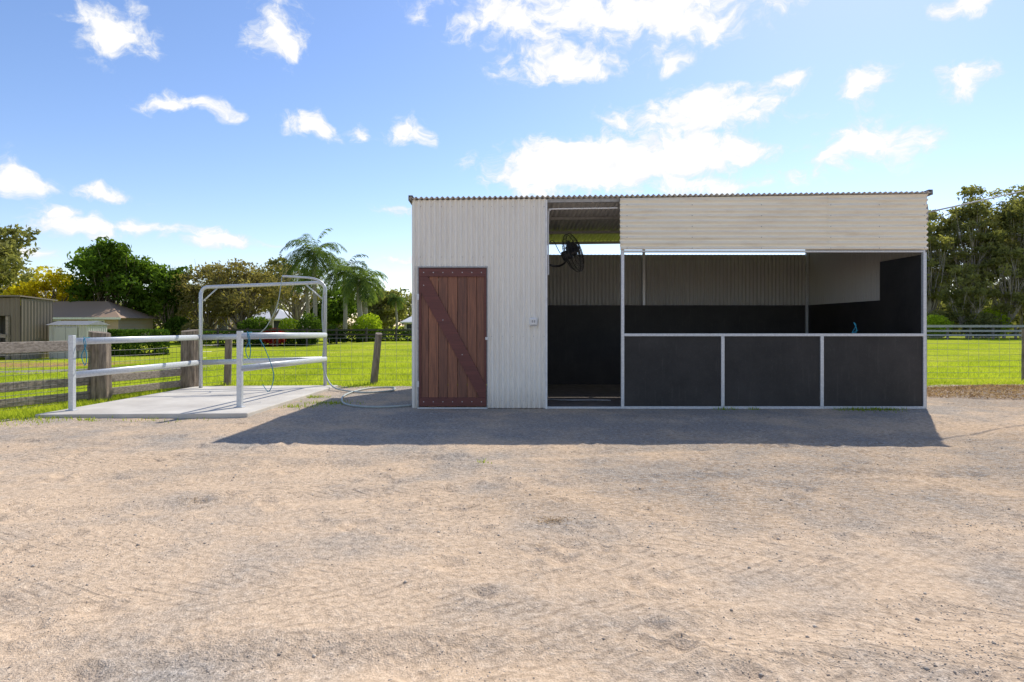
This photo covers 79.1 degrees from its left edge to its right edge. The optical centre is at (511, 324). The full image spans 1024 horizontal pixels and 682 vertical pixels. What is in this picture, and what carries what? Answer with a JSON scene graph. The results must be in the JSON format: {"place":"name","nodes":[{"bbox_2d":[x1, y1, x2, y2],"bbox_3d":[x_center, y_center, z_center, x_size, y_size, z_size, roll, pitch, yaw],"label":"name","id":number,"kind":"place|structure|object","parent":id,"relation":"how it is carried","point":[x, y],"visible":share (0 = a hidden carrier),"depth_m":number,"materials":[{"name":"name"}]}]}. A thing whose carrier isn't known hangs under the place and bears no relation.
{"place":"outdoors","nodes":[
{"label":"outdoors","id":0,"kind":"place"},
{"bbox_2d":[213,318,236,333],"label":"walls","id":1,"kind":"structure","parent":0,"point":[234,326],"depth_m":78.22,"materials":[{"name":"white brick"}]},
{"bbox_2d":[213,317,226,328],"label":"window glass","id":2,"kind":"object","parent":1,"relation":"attached to","point":[224,327],"depth_m":77.97,"materials":[{"name":"grey glass"}]},
{"bbox_2d":[246,309,301,317],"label":"roof","id":3,"kind":"structure","parent":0,"point":[281,314],"depth_m":81.41,"materials":[{"name":"metal"}]},
{"bbox_2d":[245,318,292,319],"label":"fascia gutter","id":4,"kind":"object","parent":3,"relation":"attached to","point":[275,318],"depth_m":79.47,"materials":[{"name":"white plastic"}]},
{"bbox_2d":[274,321,282,328],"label":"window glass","id":5,"kind":"object","parent":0,"point":[276,324],"visible":0.18,"depth_m":79.97,"materials":[{"name":"grey glass"}]},
{"bbox_2d":[0,326,1023,681],"bbox_3d":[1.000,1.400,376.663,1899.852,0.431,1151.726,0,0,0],"label":"ground","id":6,"kind":"structure","parent":0,"point":[202,620],"depth_m":3.46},
{"bbox_2d":[0,224,40,294],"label":"eucalyptus tree","id":7,"kind":"object","parent":6,"relation":"on","point":[10,254],"visible":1,"depth_m":45.06,"materials":[{"name":"green plant"}]},
{"bbox_2d":[0,295,57,359],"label":"shed","id":8,"kind":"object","parent":6,"relation":"on","point":[29,318],"visible":0.88,"depth_m":29.42,"materials":[{"name":"brown metal"}]},
{"bbox_2d":[0,264,97,304],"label":"wattle tree","id":9,"kind":"object","parent":6,"relation":"on","point":[49,284],"visible":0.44,"depth_m":55.04,"materials":[{"name":"yellow plant"}]},
{"bbox_2d":[47,321,108,357],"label":"garden shed","id":10,"kind":"structure","parent":6,"relation":"on","point":[60,330],"depth_m":29.99,"materials":[{"name":"metal"}]},
{"bbox_2d":[54,327,76,357],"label":"doors","id":11,"kind":"structure","parent":10,"relation":"in","point":[60,333],"depth_m":29.94,"materials":[{"name":"metal"}]},
{"bbox_2d":[0,329,198,409],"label":"timber post fence","id":12,"kind":"object","parent":6,"relation":"on","point":[99,357],"visible":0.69,"depth_m":9.82,"materials":[{"name":"wood"}]},
{"bbox_2d":[53,318,152,335],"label":"walls","id":13,"kind":"structure","parent":6,"relation":"on","point":[131,323],"depth_m":53.10,"materials":[{"name":"brick"}]},
{"bbox_2d":[53,301,160,318],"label":"roof","id":14,"kind":"structure","parent":13,"relation":"on","point":[86,309],"depth_m":53.34,"materials":[{"name":"metal"}]},
{"bbox_2d":[53,317,120,318],"bbox_3d":[-38.500,-0.550,51.484,12.000,0.170,0.028,0,0,0],"label":"fascia gutter","id":15,"kind":"object","parent":14,"relation":"attached to","point":[86,317],"visible":0.56,"depth_m":51.47,"materials":[{"name":"white plastic"}]},
{"bbox_2d":[59,235,169,312],"bbox_3d":[-36.309,-2.999,56.592,8.980,9.789,9.062,0,0,0],"label":"fig tree","id":16,"kind":"object","parent":6,"relation":"on","point":[109,269],"visible":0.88,"depth_m":55.02,"materials":[{"name":"green plant"}]},
{"bbox_2d":[112,332,141,352],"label":"flowering shrub","id":17,"kind":"object","parent":6,"relation":"on","point":[129,343],"visible":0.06,"depth_m":35.74,"materials":[{"name":"green plant"}]},
{"bbox_2d":[107,328,170,355],"bbox_3d":[-19.998,0.936,33.005,3.130,1.554,1.398,0,0,0],"label":"garden hedge","id":18,"kind":"object","parent":6,"relation":"on","point":[137,332],"visible":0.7,"depth_m":32.52,"materials":[{"name":"green plant"}]},
{"bbox_2d":[134,263,198,341],"bbox_3d":[-31.947,-2.001,57.960,6.244,7.802,6.340,0,0,24],"label":"fig tree","id":19,"kind":"object","parent":6,"relation":"on","point":[159,281],"visible":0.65,"depth_m":56.35,"materials":[{"name":"green plant"}]},
{"bbox_2d":[161,316,191,342],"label":"shrub","id":20,"kind":"object","parent":6,"relation":"on","point":[173,326],"visible":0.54,"depth_m":55.48,"materials":[{"name":"green plant"}]},
{"bbox_2d":[178,320,212,341],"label":"shrub","id":21,"kind":"object","parent":6,"relation":"on","point":[192,325],"visible":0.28,"depth_m":51.63,"materials":[{"name":"green plant"}]},
{"bbox_2d":[169,263,247,333],"bbox_3d":[-28.130,-2.154,58.015,6.211,7.986,7.587,0,0,44],"label":"jacaranda tree","id":22,"kind":"object","parent":6,"relation":"on","point":[191,288],"visible":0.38,"depth_m":56.54,"materials":[{"name":"green plant"}]},
{"bbox_2d":[35,275,411,417],"bbox_3d":[-3.852,0.150,10.065,4.735,2.190,3.968,0,0,0],"label":"horse wash bay","id":23,"kind":"object","parent":6,"relation":"on","point":[239,400],"visible":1,"depth_m":9.57,"materials":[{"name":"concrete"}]},
{"bbox_2d":[195,258,291,342],"bbox_3d":[-24.292,-2.172,56.448,6.927,7.994,7.316,0,0,41],"label":"jacaranda tree","id":24,"kind":"object","parent":6,"relation":"on","point":[229,304],"visible":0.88,"depth_m":55.47,"materials":[{"name":"green plant"}]},
{"bbox_2d":[236,315,271,343],"bbox_3d":[-22.027,0.487,52.998,3.087,2.625,2.259,0,0,0],"label":"shrub","id":25,"kind":"object","parent":6,"relation":"on","point":[257,323],"visible":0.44,"depth_m":52.67,"materials":[{"name":"green plant"}]},
{"bbox_2d":[203,331,313,345],"bbox_3d":[-19.991,1.041,47.496,9.455,1.440,1.287,0,0,0],"label":"clipped hedge","id":26,"kind":"object","parent":6,"relation":"on","point":[302,341],"visible":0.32,"depth_m":47.09,"materials":[{"name":"green plant"}]},
{"bbox_2d":[248,254,295,328],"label":"gum tree","id":27,"kind":"object","parent":6,"relation":"on","point":[274,263],"visible":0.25,"depth_m":69.05,"materials":[{"name":"green plant"}]},
{"bbox_2d":[261,328,286,346],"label":"flowering shrub","id":28,"kind":"object","parent":6,"relation":"on","point":[270,341],"visible":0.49,"depth_m":46.47,"materials":[{"name":"red plant"}]},
{"bbox_2d":[278,317,299,343],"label":"round shrub","id":29,"kind":"object","parent":6,"relation":"on","point":[288,322],"visible":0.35,"depth_m":48.69,"materials":[{"name":"green plant"}]},
{"bbox_2d":[272,249,325,321],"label":"bare branched tree","id":30,"kind":"object","parent":6,"relation":"on","point":[297,302],"visible":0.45,"depth_m":59.33,"materials":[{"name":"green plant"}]},
{"bbox_2d":[187,328,411,346],"bbox_3d":[-11.530,0.915,45.930,25.060,1.400,0.180,0,0,0],"label":"garden rail fence","id":31,"kind":"object","parent":6,"relation":"on","point":[307,330],"visible":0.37,"depth_m":45.84,"materials":[{"name":"black wood"}]},
{"bbox_2d":[286,265,324,319],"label":"palm tree","id":32,"kind":"object","parent":6,"relation":"on","point":[297,288],"visible":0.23,"depth_m":54.87,"materials":[{"name":"green plant"}]},
{"bbox_2d":[295,312,322,343],"bbox_3d":[-15.822,0.292,48.539,2.203,2.640,2.207,0,0,0],"label":"round shrub","id":33,"kind":"object","parent":6,"relation":"on","point":[311,322],"visible":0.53,"depth_m":48.19,"materials":[{"name":"green plant"}]},
{"bbox_2d":[279,228,346,343],"bbox_3d":[-16.472,-3.210,52.132,5.407,9.857,5.631,0,0,0],"label":"palm tree","id":34,"kind":"object","parent":6,"relation":"on","point":[310,256],"visible":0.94,"depth_m":51.41,"materials":[{"name":"green plant"}]},
{"bbox_2d":[301,283,356,327],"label":"gum tree","id":35,"kind":"object","parent":6,"relation":"on","point":[334,311],"visible":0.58,"depth_m":62.65,"materials":[{"name":"green plant"}]},
{"bbox_2d":[327,324,338,343],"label":"round shrub","id":36,"kind":"object","parent":6,"relation":"on","point":[332,326],"visible":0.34,"depth_m":47.81,"materials":[{"name":"green plant"}]},
{"bbox_2d":[318,254,368,342],"bbox_3d":[-14.517,-2.288,54.130,4.550,7.849,4.500,0,0,0],"label":"palm tree","id":37,"kind":"object","parent":6,"relation":"on","point":[345,313],"visible":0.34,"depth_m":53.82,"materials":[{"name":"green plant"}]},
{"bbox_2d":[331,265,387,341],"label":"palm tree","id":38,"kind":"object","parent":6,"relation":"on","point":[356,282],"visible":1,"depth_m":48.62,"materials":[{"name":"green plant"}]},
{"bbox_2d":[352,313,382,339],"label":"round shrub","id":39,"kind":"object","parent":6,"relation":"on","point":[369,324],"visible":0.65,"depth_m":48.10,"materials":[{"name":"green plant"}]},
{"bbox_2d":[350,261,386,325],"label":"palm tree","id":40,"kind":"object","parent":6,"relation":"on","point":[365,310],"visible":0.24,"depth_m":55.90,"materials":[{"name":"green plant"}]},
{"bbox_2d":[330,328,411,341],"bbox_3d":[-10.183,0.799,47.303,7.231,1.125,1.280,0,0,0],"label":"clipped hedge","id":41,"kind":"object","parent":6,"relation":"on","point":[350,338],"visible":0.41,"depth_m":46.85,"materials":[{"name":"green plant"}]},
{"bbox_2d":[356,288,407,338],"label":"gum tree","id":42,"kind":"object","parent":6,"relation":"on","point":[383,310],"visible":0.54,"depth_m":62.97,"materials":[{"name":"green plant"}]},
{"bbox_2d":[385,289,407,335],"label":"palm tree","id":43,"kind":"object","parent":6,"relation":"on","point":[396,300],"visible":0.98,"depth_m":61.88,"materials":[{"name":"green plant"}]},
{"bbox_2d":[400,316,411,332],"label":"pale cottage","id":44,"kind":"structure","parent":6,"relation":"on","point":[407,322],"depth_m":84.98,"materials":[{"name":"white paint"}]},
{"bbox_2d":[0,382,1020,463],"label":"weeds","id":45,"kind":"object","parent":6,"relation":"on","point":[20,418],"visible":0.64,"depth_m":8.87,"materials":[{"name":"green plant"}]},
{"bbox_2d":[0,400,1023,681],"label":"gravel stones","id":46,"kind":"object","parent":6,"relation":"on","point":[566,534],"visible":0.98,"depth_m":3.74,"materials":[{"name":"beige gravel"}]},
{"bbox_2d":[60,265,1023,333],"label":"distant trees","id":47,"kind":"object","parent":6,"relation":"on","point":[1015,320],"visible":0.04,"depth_m":101.74,"materials":[{"name":"green plant"}]},
{"bbox_2d":[115,405,1022,595],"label":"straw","id":48,"kind":"object","parent":6,"relation":"on","point":[548,519],"visible":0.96,"depth_m":4.88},
{"bbox_2d":[203,328,1023,384],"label":"wire fence","id":49,"kind":"object","parent":6,"relation":"on","point":[228,368],"visible":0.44,"depth_m":12.73,"materials":[{"name":"grey metal"}]},
{"bbox_2d":[408,189,932,408],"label":"horse stable","id":50,"kind":"structure","parent":6,"relation":"on","point":[835,316],"depth_m":9.01,"materials":[{"name":"beige paint"}]},
{"bbox_2d":[547,233,583,271],"bbox_3d":[0.809,-1.092,9.369,0.602,0.601,0.574,0,0,0],"label":"wall fan","id":51,"kind":"object","parent":50,"relation":"attached to","point":[572,248],"depth_m":9.33,"materials":[{"name":"black metal"}]},
{"bbox_2d":[927,190,1023,219],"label":"power line","id":52,"kind":"object","parent":50,"relation":"attached to","point":[971,202],"visible":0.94,"depth_m":9.93,"materials":[{"name":"metal"}]},
{"bbox_2d":[927,314,953,338],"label":"shrub","id":53,"kind":"object","parent":6,"relation":"on","point":[932,320],"visible":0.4,"depth_m":55.42,"materials":[{"name":"green plant"}]},
{"bbox_2d":[927,209,955,311],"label":"gum tree","id":54,"kind":"object","parent":6,"relation":"on","point":[932,216],"visible":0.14,"depth_m":61.80,"materials":[{"name":"green plant"}]},
{"bbox_2d":[927,220,957,337],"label":"gum tree","id":55,"kind":"object","parent":6,"relation":"on","point":[934,287],"visible":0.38,"depth_m":59.55,"materials":[{"name":"green plant"}]},
{"bbox_2d":[927,309,959,337],"bbox_3d":[40.048,-0.077,58.006,3.465,2.876,2.591,0,0,0],"label":"shrub","id":56,"kind":"object","parent":6,"relation":"on","point":[945,313],"visible":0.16,"depth_m":57.56,"materials":[{"name":"green plant"}]},
{"bbox_2d":[935,263,998,337],"bbox_3d":[41.573,-2.176,56.951,4.431,7.187,4.040,0,0,0],"label":"gum tree","id":57,"kind":"object","parent":6,"relation":"on","point":[961,306],"visible":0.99,"depth_m":56.54,"materials":[{"name":"green plant"}]},
{"bbox_2d":[938,197,1007,337],"bbox_3d":[44.589,-5.439,59.898,4.780,13.715,5.604,0,0,-37],"label":"gum tree","id":58,"kind":"object","parent":6,"relation":"on","point":[957,226],"visible":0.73,"depth_m":59.70,"materials":[{"name":"green plant"}]},
{"bbox_2d":[927,383,1023,399],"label":"mulch heap","id":59,"kind":"object","parent":6,"relation":"on","point":[981,387],"visible":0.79,"depth_m":10.77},
{"bbox_2d":[927,325,1023,339],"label":"paddock rail fence","id":60,"kind":"object","parent":6,"relation":"on","point":[970,331],"visible":0.25,"depth_m":51.84,"materials":[{"name":"black wood"}]},
{"bbox_2d":[962,311,1002,338],"bbox_3d":[42.485,0.058,56.010,3.344,2.636,2.624,0,0,0],"label":"shrub","id":61,"kind":"object","parent":6,"relation":"on","point":[981,318],"visible":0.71,"depth_m":55.51,"materials":[{"name":"green plant"}]},
{"bbox_2d":[945,184,1022,311],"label":"gum tree","id":62,"kind":"object","parent":6,"relation":"on","point":[972,191],"visible":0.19,"depth_m":61.38,"materials":[{"name":"green plant"}]},
{"bbox_2d":[977,307,1013,336],"bbox_3d":[44.953,-0.166,58.007,3.264,3.145,2.756,0,0,0],"label":"shrub","id":63,"kind":"object","parent":6,"relation":"on","point":[996,313],"visible":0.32,"depth_m":57.25,"materials":[{"name":"green plant"}]},
{"bbox_2d":[978,244,1023,336],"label":"gum tree","id":64,"kind":"object","parent":6,"relation":"on","point":[1005,265],"visible":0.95,"depth_m":57.22,"materials":[{"name":"green plant"}]},
{"bbox_2d":[981,186,1023,336],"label":"gum tree","id":65,"kind":"object","parent":6,"relation":"on","point":[1017,214],"visible":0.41,"depth_m":59.59,"materials":[{"name":"green plant"}]},
{"bbox_2d":[988,185,1023,314],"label":"gum tree","id":66,"kind":"object","parent":6,"relation":"on","point":[1017,194],"visible":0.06,"depth_m":62.93,"materials":[{"name":"green plant"}]},
{"bbox_2d":[1012,270,1023,309],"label":"gum tree","id":67,"kind":"object","parent":6,"relation":"on","point":[1020,285],"visible":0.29,"depth_m":58.04,"materials":[{"name":"green plant"}]},
{"bbox_2d":[0,345,1023,418],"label":"grass","id":68,"kind":"structure","parent":0,"point":[32,410],"depth_m":14.93,"materials":[{"name":"green plant"}]},
{"bbox_2d":[0,0,1023,325],"label":"sky","id":69,"kind":"structure","parent":0,"point":[182,133],"materials":[{"name":"blue"}]}
]}

